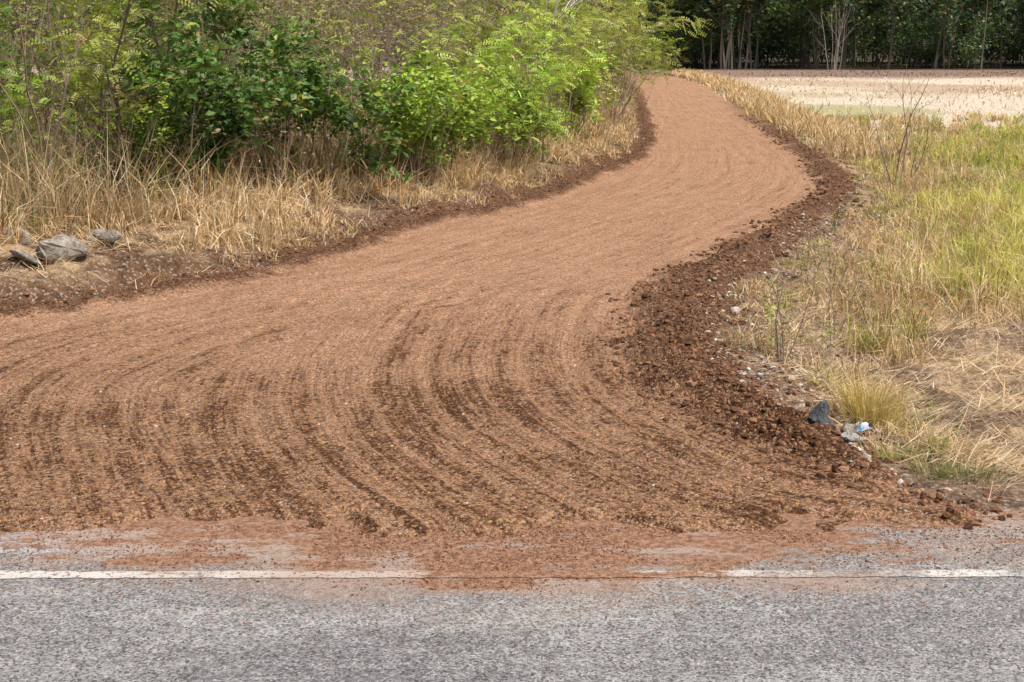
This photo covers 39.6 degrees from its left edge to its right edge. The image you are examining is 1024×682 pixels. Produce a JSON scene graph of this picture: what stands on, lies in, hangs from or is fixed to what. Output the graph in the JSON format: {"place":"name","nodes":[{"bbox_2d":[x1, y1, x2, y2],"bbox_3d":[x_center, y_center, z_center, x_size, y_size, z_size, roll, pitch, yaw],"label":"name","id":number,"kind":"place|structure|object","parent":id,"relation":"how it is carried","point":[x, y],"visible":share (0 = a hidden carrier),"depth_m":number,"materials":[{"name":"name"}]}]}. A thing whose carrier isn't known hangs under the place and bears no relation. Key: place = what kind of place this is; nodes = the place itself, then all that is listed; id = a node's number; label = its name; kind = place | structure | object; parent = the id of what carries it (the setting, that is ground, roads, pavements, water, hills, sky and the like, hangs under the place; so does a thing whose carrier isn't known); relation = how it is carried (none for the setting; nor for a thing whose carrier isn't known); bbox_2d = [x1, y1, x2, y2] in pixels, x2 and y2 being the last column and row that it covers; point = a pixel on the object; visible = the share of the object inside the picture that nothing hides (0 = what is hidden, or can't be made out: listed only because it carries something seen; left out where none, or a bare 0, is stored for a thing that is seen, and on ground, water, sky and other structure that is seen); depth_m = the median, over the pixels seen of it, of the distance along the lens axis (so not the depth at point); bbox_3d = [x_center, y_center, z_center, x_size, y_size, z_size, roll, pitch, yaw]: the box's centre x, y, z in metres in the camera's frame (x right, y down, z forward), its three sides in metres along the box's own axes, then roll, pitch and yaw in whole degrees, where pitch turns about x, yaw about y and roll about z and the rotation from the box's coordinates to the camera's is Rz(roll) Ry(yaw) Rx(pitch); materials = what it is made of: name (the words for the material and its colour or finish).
{"place":"outdoors","nodes":[
{"label":"outdoors","id":0,"kind":"place"},
{"bbox_2d":[0,73,979,538],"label":"dirt road","id":1,"kind":"structure","parent":0,"point":[704,171],"depth_m":10.48,"materials":[{"name":"soil"}]},
{"bbox_2d":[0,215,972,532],"bbox_3d":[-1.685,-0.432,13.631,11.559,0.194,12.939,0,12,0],"label":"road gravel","id":2,"kind":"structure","parent":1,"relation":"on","point":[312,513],"depth_m":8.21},
{"bbox_2d":[0,511,1023,681],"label":"asphalt road","id":3,"kind":"structure","parent":0,"point":[72,631],"depth_m":6.33,"materials":[{"name":"asphalt"}]},
{"bbox_2d":[0,569,1023,578],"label":"road edge line","id":4,"kind":"object","parent":3,"relation":"on","point":[524,573],"visible":1,"depth_m":6.74,"materials":[{"name":"paint"}]},
{"bbox_2d":[1,525,1023,635],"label":"spilled soil crumbs","id":5,"kind":"object","parent":3,"relation":"on","point":[494,559],"visible":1,"depth_m":7.04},
{"bbox_2d":[0,39,1023,510],"bbox_3d":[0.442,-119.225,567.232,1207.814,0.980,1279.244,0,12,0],"label":"ground","id":6,"kind":"structure","parent":0,"point":[114,269],"depth_m":14.96,"materials":[{"name":"soil"}]},
{"bbox_2d":[9,250,40,264],"bbox_3d":[-4.797,-0.828,13.991,0.228,0.107,0.320,11,-12,43],"label":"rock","id":7,"kind":"object","parent":6,"relation":"on","point":[26,257],"visible":0.99,"depth_m":13.92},
{"bbox_2d":[0,94,79,182],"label":"dry stalk shrub","id":8,"kind":"object","parent":6,"relation":"on","point":[35,136],"visible":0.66,"depth_m":16.73,"materials":[{"name":"brown plant"}]},
{"bbox_2d":[0,0,84,205],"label":"bare sapling","id":9,"kind":"object","parent":6,"relation":"on","point":[38,126],"visible":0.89,"depth_m":17.04,"materials":[{"name":"brown plant"}]},
{"bbox_2d":[0,64,91,188],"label":"feathery shrub","id":10,"kind":"object","parent":6,"relation":"on","point":[23,115],"visible":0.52,"depth_m":17.80,"materials":[{"name":"green plant"}]},
{"bbox_2d":[0,0,93,107],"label":"thin stem tree","id":11,"kind":"object","parent":6,"relation":"on","point":[4,65],"visible":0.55,"depth_m":18.62,"materials":[{"name":"green plant"}]},
{"bbox_2d":[0,0,106,116],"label":"thin stem tree","id":12,"kind":"object","parent":6,"relation":"on","point":[28,53],"visible":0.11,"depth_m":34.76,"materials":[{"name":"green plant"}]},
{"bbox_2d":[0,3,115,184],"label":"feathery shrub","id":13,"kind":"object","parent":6,"relation":"on","point":[50,77],"visible":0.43,"depth_m":18.07,"materials":[{"name":"green plant"}]},
{"bbox_2d":[35,234,88,263],"bbox_3d":[-4.526,-0.920,14.329,0.524,0.323,0.407,8,9,-19],"label":"pale boulder","id":14,"kind":"object","parent":6,"relation":"on","point":[60,245],"visible":0.84,"depth_m":14.19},
{"bbox_2d":[0,0,132,169],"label":"twiggy bush","id":15,"kind":"object","parent":6,"relation":"on","point":[40,59],"visible":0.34,"depth_m":20.76,"materials":[{"name":"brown plant"}]},
{"bbox_2d":[0,0,156,164],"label":"olive bush","id":16,"kind":"object","parent":6,"relation":"on","point":[34,19],"visible":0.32,"depth_m":23.09,"materials":[{"name":"green plant"}]},
{"bbox_2d":[0,0,169,195],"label":"thin stem tree","id":17,"kind":"object","parent":6,"relation":"on","point":[47,97],"visible":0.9,"depth_m":17.90,"materials":[{"name":"green plant"}]},
{"bbox_2d":[0,0,169,135],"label":"thin stem tree","id":18,"kind":"object","parent":6,"relation":"on","point":[36,20],"visible":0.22,"depth_m":28.11,"materials":[{"name":"green plant"}]},
{"bbox_2d":[0,13,172,188],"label":"twiggy bush","id":19,"kind":"object","parent":6,"relation":"on","point":[64,100],"visible":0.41,"depth_m":18.23,"materials":[{"name":"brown plant"}]},
{"bbox_2d":[0,0,180,196],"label":"thin stem tree","id":20,"kind":"object","parent":6,"relation":"on","point":[103,48],"visible":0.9,"depth_m":18.11,"materials":[{"name":"green plant"}]},
{"bbox_2d":[0,59,187,213],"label":"dry stalk shrub","id":21,"kind":"object","parent":6,"relation":"on","point":[74,144],"visible":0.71,"depth_m":17.44,"materials":[{"name":"brown plant"}]},
{"bbox_2d":[0,0,192,123],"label":"olive bush","id":22,"kind":"object","parent":6,"relation":"on","point":[63,37],"visible":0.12,"depth_m":31.17,"materials":[{"name":"green plant"}]},
{"bbox_2d":[28,4,166,194],"bbox_3d":[-5.430,-3.110,18.717,1.867,2.598,2.138,-2,12,-7],"label":"feathery shrub","id":23,"kind":"object","parent":6,"relation":"on","point":[121,108],"visible":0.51,"depth_m":18.57,"materials":[{"name":"green plant"}]},
{"bbox_2d":[17,62,186,209],"bbox_3d":[-4.857,-2.564,17.768,1.533,1.842,2.172,10,15,38],"label":"dry stalk shrub","id":24,"kind":"object","parent":6,"relation":"on","point":[108,141],"visible":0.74,"depth_m":17.64,"materials":[{"name":"brown plant"}]},
{"bbox_2d":[87,228,122,244],"bbox_3d":[-4.325,-1.093,15.040,0.416,0.201,0.226,4,13,20],"label":"pale boulder","id":25,"kind":"object","parent":6,"relation":"on","point":[113,235],"visible":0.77,"depth_m":14.97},
{"bbox_2d":[0,0,234,162],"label":"olive bush","id":26,"kind":"object","parent":6,"relation":"on","point":[94,42],"visible":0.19,"depth_m":22.92,"materials":[{"name":"green plant"}]},
{"bbox_2d":[94,50,212,193],"bbox_3d":[-4.789,-2.937,19.254,1.780,1.984,1.382,-6,13,-26],"label":"bright bush","id":27,"kind":"object","parent":6,"relation":"on","point":[145,117],"visible":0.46,"depth_m":19.07,"materials":[{"name":"green plant"}]},
{"bbox_2d":[38,0,276,181],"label":"thin stem tree","id":28,"kind":"object","parent":6,"relation":"on","point":[218,35],"visible":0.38,"depth_m":20.02,"materials":[{"name":"green plant"}]},
{"bbox_2d":[55,0,320,181],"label":"broadleaf bush","id":29,"kind":"object","parent":6,"relation":"on","point":[205,18],"visible":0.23,"depth_m":20.27,"materials":[{"name":"green plant"}]},
{"bbox_2d":[73,0,345,144],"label":"olive bush","id":30,"kind":"object","parent":6,"relation":"on","point":[222,35],"visible":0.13,"depth_m":23.84,"materials":[{"name":"green plant"}]},
{"bbox_2d":[114,0,342,152],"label":"twiggy bush","id":31,"kind":"object","parent":6,"relation":"on","point":[247,36],"visible":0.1,"depth_m":25.26,"materials":[{"name":"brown plant"}]},
{"bbox_2d":[150,0,309,188],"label":"bare sapling","id":32,"kind":"object","parent":6,"relation":"on","point":[192,135],"visible":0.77,"depth_m":18.12,"materials":[{"name":"brown plant"}]},
{"bbox_2d":[105,18,362,195],"bbox_3d":[-3.820,-3.046,19.103,3.096,2.506,3.520,6,14,27],"label":"broadleaf bush","id":33,"kind":"object","parent":6,"relation":"on","point":[244,94],"visible":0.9,"depth_m":18.34,"materials":[{"name":"green plant"}]},
{"bbox_2d":[207,91,331,197],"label":"dry stalk shrub","id":34,"kind":"object","parent":6,"relation":"on","point":[277,163],"visible":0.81,"depth_m":18.86,"materials":[{"name":"brown plant"}]},
{"bbox_2d":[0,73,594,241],"bbox_3d":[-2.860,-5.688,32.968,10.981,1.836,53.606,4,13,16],"label":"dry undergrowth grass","id":35,"kind":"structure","parent":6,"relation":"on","point":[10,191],"depth_m":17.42,"materials":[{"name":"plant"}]},
{"bbox_2d":[178,0,428,135],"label":"olive bush","id":36,"kind":"object","parent":6,"relation":"on","point":[304,10],"visible":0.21,"depth_m":25.89,"materials":[{"name":"green plant"}]},
{"bbox_2d":[178,0,439,189],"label":"broadleaf bush","id":37,"kind":"object","parent":6,"relation":"on","point":[282,44],"visible":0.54,"depth_m":19.89,"materials":[{"name":"green plant"}]},
{"bbox_2d":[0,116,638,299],"bbox_3d":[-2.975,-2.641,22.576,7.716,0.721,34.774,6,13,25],"label":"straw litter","id":38,"kind":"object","parent":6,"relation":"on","point":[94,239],"visible":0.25,"depth_m":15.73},
{"bbox_2d":[0,73,643,282],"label":"dry verge grass","id":39,"kind":"structure","parent":6,"relation":"on","point":[465,170],"depth_m":18.53,"materials":[{"name":"plant"}]},
{"bbox_2d":[209,0,443,113],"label":"olive bush","id":40,"kind":"object","parent":6,"relation":"on","point":[327,30],"visible":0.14,"depth_m":33.51,"materials":[{"name":"green plant"}]},
{"bbox_2d":[0,96,659,317],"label":"verge soil clods","id":41,"kind":"object","parent":6,"relation":"on","point":[197,277],"visible":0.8,"depth_m":16.34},
{"bbox_2d":[194,0,470,143],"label":"twiggy bush","id":42,"kind":"object","parent":6,"relation":"on","point":[350,40],"visible":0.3,"depth_m":24.69,"materials":[{"name":"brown plant"}]},
{"bbox_2d":[265,1,407,192],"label":"bare sapling","id":43,"kind":"object","parent":6,"relation":"on","point":[325,140],"visible":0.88,"depth_m":19.92,"materials":[{"name":"brown plant"}]},
{"bbox_2d":[285,84,415,187],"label":"dry stalk shrub","id":44,"kind":"object","parent":6,"relation":"on","point":[346,146],"visible":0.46,"depth_m":20.33,"materials":[{"name":"brown plant"}]},
{"bbox_2d":[190,0,520,160],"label":"olive bush","id":45,"kind":"object","parent":6,"relation":"on","point":[358,20],"visible":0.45,"depth_m":22.41,"materials":[{"name":"green plant"}]},
{"bbox_2d":[227,0,484,125],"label":"olive bush","id":46,"kind":"object","parent":6,"relation":"on","point":[363,25],"visible":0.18,"depth_m":29.33,"materials":[{"name":"green plant"}]},
{"bbox_2d":[248,0,480,176],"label":"feathery shrub","id":47,"kind":"object","parent":6,"relation":"on","point":[341,69],"visible":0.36,"depth_m":21.10,"materials":[{"name":"green plant"}]},
{"bbox_2d":[230,0,512,136],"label":"olive bush","id":48,"kind":"object","parent":6,"relation":"on","point":[303,19],"visible":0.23,"depth_m":26.51,"materials":[{"name":"green plant"}]},
{"bbox_2d":[257,0,551,117],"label":"olive bush","id":49,"kind":"object","parent":6,"relation":"on","point":[525,14],"visible":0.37,"depth_m":27.14,"materials":[{"name":"green plant"}]},
{"bbox_2d":[301,0,507,159],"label":"twiggy bush","id":50,"kind":"object","parent":6,"relation":"on","point":[367,45],"visible":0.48,"depth_m":22.32,"materials":[{"name":"green plant"}]},
{"bbox_2d":[248,0,570,113],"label":"twiggy bush","id":51,"kind":"object","parent":6,"relation":"on","point":[408,31],"visible":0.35,"depth_m":26.62,"materials":[{"name":"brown plant"}]},
{"bbox_2d":[319,39,501,174],"bbox_3d":[-1.621,-3.381,21.283,2.801,2.256,2.331,6,14,27],"label":"bright bush","id":52,"kind":"object","parent":6,"relation":"on","point":[460,123],"visible":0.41,"depth_m":21.29,"materials":[{"name":"green plant"}]},
{"bbox_2d":[297,0,539,104],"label":"olive bush","id":53,"kind":"object","parent":6,"relation":"on","point":[484,26],"visible":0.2,"depth_m":32.42,"materials":[{"name":"green plant"}]},
{"bbox_2d":[360,37,494,194],"bbox_3d":[-1.258,-3.243,20.672,2.114,2.355,1.642,2,12,11],"label":"bright bush","id":54,"kind":"object","parent":6,"relation":"on","point":[425,136],"visible":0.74,"depth_m":20.54,"materials":[{"name":"green plant"}]},
{"bbox_2d":[337,0,528,132],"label":"twiggy bush","id":55,"kind":"object","parent":6,"relation":"on","point":[431,32],"visible":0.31,"depth_m":26.82,"materials":[{"name":"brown plant"}]},
{"bbox_2d":[334,0,572,101],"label":"twiggy bush","id":56,"kind":"object","parent":6,"relation":"on","point":[463,27],"visible":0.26,"depth_m":29.26,"materials":[{"name":"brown plant"}]},
{"bbox_2d":[398,0,542,142],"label":"feathery shrub","id":57,"kind":"object","parent":6,"relation":"on","point":[472,23],"visible":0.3,"depth_m":25.48,"materials":[{"name":"green plant"}]},
{"bbox_2d":[433,74,546,170],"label":"bright bush","id":58,"kind":"object","parent":6,"relation":"on","point":[486,135],"visible":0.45,"depth_m":22.38,"materials":[{"name":"green plant"}]},
{"bbox_2d":[400,3,593,160],"bbox_3d":[-0.368,-4.301,23.445,3.155,3.040,2.942,-2,12,-10],"label":"feathery shrub","id":59,"kind":"object","parent":6,"relation":"on","point":[495,94],"visible":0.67,"depth_m":23.02,"materials":[{"name":"green plant"}]},
{"bbox_2d":[364,0,632,103],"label":"olive bush","id":60,"kind":"object","parent":6,"relation":"on","point":[598,4],"visible":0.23,"depth_m":32.43,"materials":[{"name":"green plant"}]},
{"bbox_2d":[440,57,569,167],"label":"bright bush","id":61,"kind":"object","parent":6,"relation":"on","point":[525,139],"visible":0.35,"depth_m":23.94,"materials":[{"name":"green plant"}]},
{"bbox_2d":[426,2,584,158],"bbox_3d":[-0.145,-4.523,25.122,2.749,2.824,2.331,-1,12,-4],"label":"feathery shrub","id":62,"kind":"object","parent":6,"relation":"on","point":[488,70],"visible":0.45,"depth_m":24.87,"materials":[{"name":"green plant"}]},
{"bbox_2d":[446,0,590,77],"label":"thin stem tree","id":63,"kind":"object","parent":6,"relation":"on","point":[491,15],"visible":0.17,"depth_m":38.67,"materials":[{"name":"green plant"}]},
{"bbox_2d":[430,0,611,109],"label":"feathery shrub","id":64,"kind":"object","parent":6,"relation":"on","point":[565,37],"visible":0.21,"depth_m":29.16,"materials":[{"name":"green plant"}]},
{"bbox_2d":[491,0,575,162],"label":"bare sapling","id":65,"kind":"object","parent":6,"relation":"on","point":[540,78],"visible":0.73,"depth_m":25.22,"materials":[{"name":"brown plant"}]},
{"bbox_2d":[472,0,611,146],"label":"feathery shrub","id":66,"kind":"object","parent":6,"relation":"on","point":[581,34],"visible":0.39,"depth_m":28.12,"materials":[{"name":"green plant"}]},
{"bbox_2d":[435,0,660,106],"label":"twiggy bush","id":67,"kind":"object","parent":6,"relation":"on","point":[584,30],"visible":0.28,"depth_m":34.31,"materials":[{"name":"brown plant"}]},
{"bbox_2d":[515,63,583,160],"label":"dry stalk shrub","id":68,"kind":"object","parent":6,"relation":"on","point":[563,116],"visible":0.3,"depth_m":26.15,"materials":[{"name":"brown plant"}]},
{"bbox_2d":[531,0,582,97],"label":"bare pale tree","id":69,"kind":"object","parent":6,"relation":"on","point":[568,3],"visible":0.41,"depth_m":31.28,"materials":[{"name":"beige plant"}]},
{"bbox_2d":[499,0,631,128],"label":"feathery shrub","id":70,"kind":"object","parent":6,"relation":"on","point":[571,19],"visible":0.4,"depth_m":30.96,"materials":[{"name":"green plant"}]},
{"bbox_2d":[515,0,642,106],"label":"feathery shrub","id":71,"kind":"object","parent":6,"relation":"on","point":[608,33],"visible":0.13,"depth_m":36.08,"materials":[{"name":"green plant"}]},
{"bbox_2d":[545,39,620,139],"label":"bright bush","id":72,"kind":"object","parent":6,"relation":"on","point":[586,85],"visible":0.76,"depth_m":29.41,"materials":[{"name":"green plant"}]},
{"bbox_2d":[547,60,633,147],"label":"dry stalk shrub","id":73,"kind":"object","parent":6,"relation":"on","point":[588,117],"visible":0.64,"depth_m":29.40,"materials":[{"name":"brown plant"}]},
{"bbox_2d":[553,0,667,113],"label":"feathery shrub","id":74,"kind":"object","parent":6,"relation":"on","point":[632,16],"visible":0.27,"depth_m":38.31,"materials":[{"name":"green plant"}]},
{"bbox_2d":[575,0,661,104],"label":"feathery shrub","id":75,"kind":"object","parent":6,"relation":"on","point":[620,29],"visible":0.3,"depth_m":43.51,"materials":[{"name":"green plant"}]},
{"bbox_2d":[525,0,715,123],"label":"feathery shrub","id":76,"kind":"object","parent":6,"relation":"on","point":[643,41],"visible":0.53,"depth_m":35.06,"materials":[{"name":"green plant"}]},
{"bbox_2d":[222,0,1023,68],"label":"distant forest","id":77,"kind":"object","parent":6,"relation":"on","point":[877,24],"visible":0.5,"depth_m":113.53,"materials":[{"name":"green plant"}]},
{"bbox_2d":[568,0,683,98],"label":"feathery shrub","id":78,"kind":"object","parent":6,"relation":"on","point":[658,45],"visible":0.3,"depth_m":47.95,"materials":[{"name":"green plant"}]},
{"bbox_2d":[593,63,668,129],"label":"dry stalk shrub","id":79,"kind":"object","parent":6,"relation":"on","point":[628,100],"visible":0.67,"depth_m":35.32,"materials":[{"name":"beige plant"}]},
{"bbox_2d":[729,294,793,360],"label":"weed","id":80,"kind":"object","parent":6,"relation":"on","point":[769,319],"visible":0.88,"depth_m":11.54,"materials":[{"name":"beige plant"}]},
{"bbox_2d":[732,226,832,363],"bbox_3d":[2.163,-0.367,11.221,0.812,1.207,0.500,5,13,22],"label":"bare sapling","id":81,"kind":"object","parent":6,"relation":"on","point":[779,309],"visible":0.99,"depth_m":11.33,"materials":[{"name":"brown plant"}]},
{"bbox_2d":[662,68,914,163],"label":"dry far verge grass","id":82,"kind":"structure","parent":6,"relation":"on","point":[772,109],"depth_m":39.70,"materials":[{"name":"plant"}]},
{"bbox_2d":[758,295,835,363],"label":"dry stalk shrub","id":83,"kind":"object","parent":6,"relation":"on","point":[798,334],"visible":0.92,"depth_m":11.55,"materials":[{"name":"beige plant"}]},
{"bbox_2d":[581,105,1023,476],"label":"dry bank grass","id":84,"kind":"structure","parent":6,"relation":"on","point":[887,296],"depth_m":15.83,"materials":[{"name":"plant"}]},
{"bbox_2d":[585,115,1023,529],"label":"berm soil clods","id":85,"kind":"object","parent":6,"relation":"on","point":[952,507],"visible":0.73,"depth_m":10.73,"materials":[{"name":"soil"}]},
{"bbox_2d":[807,399,836,424],"bbox_3d":[2.027,0.484,9.287,0.248,0.224,0.165,-11,16,-42],"label":"slate rock","id":86,"kind":"object","parent":6,"relation":"on","point":[818,413],"visible":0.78,"depth_m":9.22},
{"bbox_2d":[786,222,874,300],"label":"dry stalk shrub","id":87,"kind":"object","parent":6,"relation":"on","point":[843,273],"visible":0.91,"depth_m":14.68,"materials":[{"name":"beige plant"}]},
{"bbox_2d":[809,1,854,70],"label":"bare pale thicket","id":88,"kind":"object","parent":6,"relation":"on","point":[836,55],"visible":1,"depth_m":104.72,"materials":[{"name":"grey plant"}]},
{"bbox_2d":[799,236,868,340],"bbox_3d":[2.911,-0.495,12.732,0.735,1.092,0.453,5,13,23],"label":"bare sapling","id":89,"kind":"object","parent":6,"relation":"on","point":[831,293],"visible":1,"depth_m":12.82,"materials":[{"name":"brown plant"}]},
{"bbox_2d":[650,70,1023,153],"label":"field stubble","id":90,"kind":"object","parent":6,"relation":"on","point":[977,89],"visible":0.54,"depth_m":64.87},
{"bbox_2d":[828,265,871,323],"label":"weed","id":91,"kind":"object","parent":6,"relation":"on","point":[854,295],"visible":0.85,"depth_m":13.87,"materials":[{"name":"beige plant"}]},
{"bbox_2d":[698,194,1023,492],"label":"gravel rubble","id":92,"kind":"object","parent":6,"relation":"on","point":[864,455],"visible":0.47,"depth_m":11.38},
{"bbox_2d":[709,213,1023,500],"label":"straw litter","id":93,"kind":"object","parent":6,"relation":"on","point":[1001,458],"visible":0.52,"depth_m":11.28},
{"bbox_2d":[807,367,934,434],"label":"yellow grass tuft","id":94,"kind":"object","parent":6,"relation":"on","point":[861,406],"visible":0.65,"depth_m":9.63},
{"bbox_2d":[822,366,936,416],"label":"yellow grass tuft","id":95,"kind":"object","parent":6,"relation":"on","point":[869,391],"visible":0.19,"depth_m":10.21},
{"bbox_2d":[866,151,920,210],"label":"dry stalk shrub","id":96,"kind":"object","parent":6,"relation":"on","point":[885,197],"visible":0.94,"depth_m":21.54,"materials":[{"name":"beige plant"}]},
{"bbox_2d":[857,433,933,461],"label":"green grass tuft","id":97,"kind":"object","parent":6,"relation":"on","point":[907,452],"visible":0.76,"depth_m":8.76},
{"bbox_2d":[850,23,959,187],"bbox_3d":[6.907,-4.170,25.416,2.031,3.018,1.251,4,13,17],"label":"bare sapling","id":98,"kind":"object","parent":6,"relation":"on","point":[912,113],"visible":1,"depth_m":25.42,"materials":[{"name":"brown plant"}]},
{"bbox_2d":[878,449,973,480],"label":"green grass tuft","id":99,"kind":"object","parent":6,"relation":"on","point":[940,472],"visible":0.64,"depth_m":8.29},
{"bbox_2d":[847,108,1023,327],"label":"green field grass","id":100,"kind":"structure","parent":6,"relation":"on","point":[1013,164],"depth_m":21.47,"materials":[{"name":"plant"}]},
{"bbox_2d":[890,409,1016,461],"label":"dry grass tuft","id":101,"kind":"object","parent":6,"relation":"on","point":[944,446],"visible":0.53,"depth_m":9.01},
{"bbox_2d":[920,449,1023,489],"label":"green grass tuft","id":102,"kind":"object","parent":6,"relation":"on","point":[975,472],"visible":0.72,"depth_m":8.19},
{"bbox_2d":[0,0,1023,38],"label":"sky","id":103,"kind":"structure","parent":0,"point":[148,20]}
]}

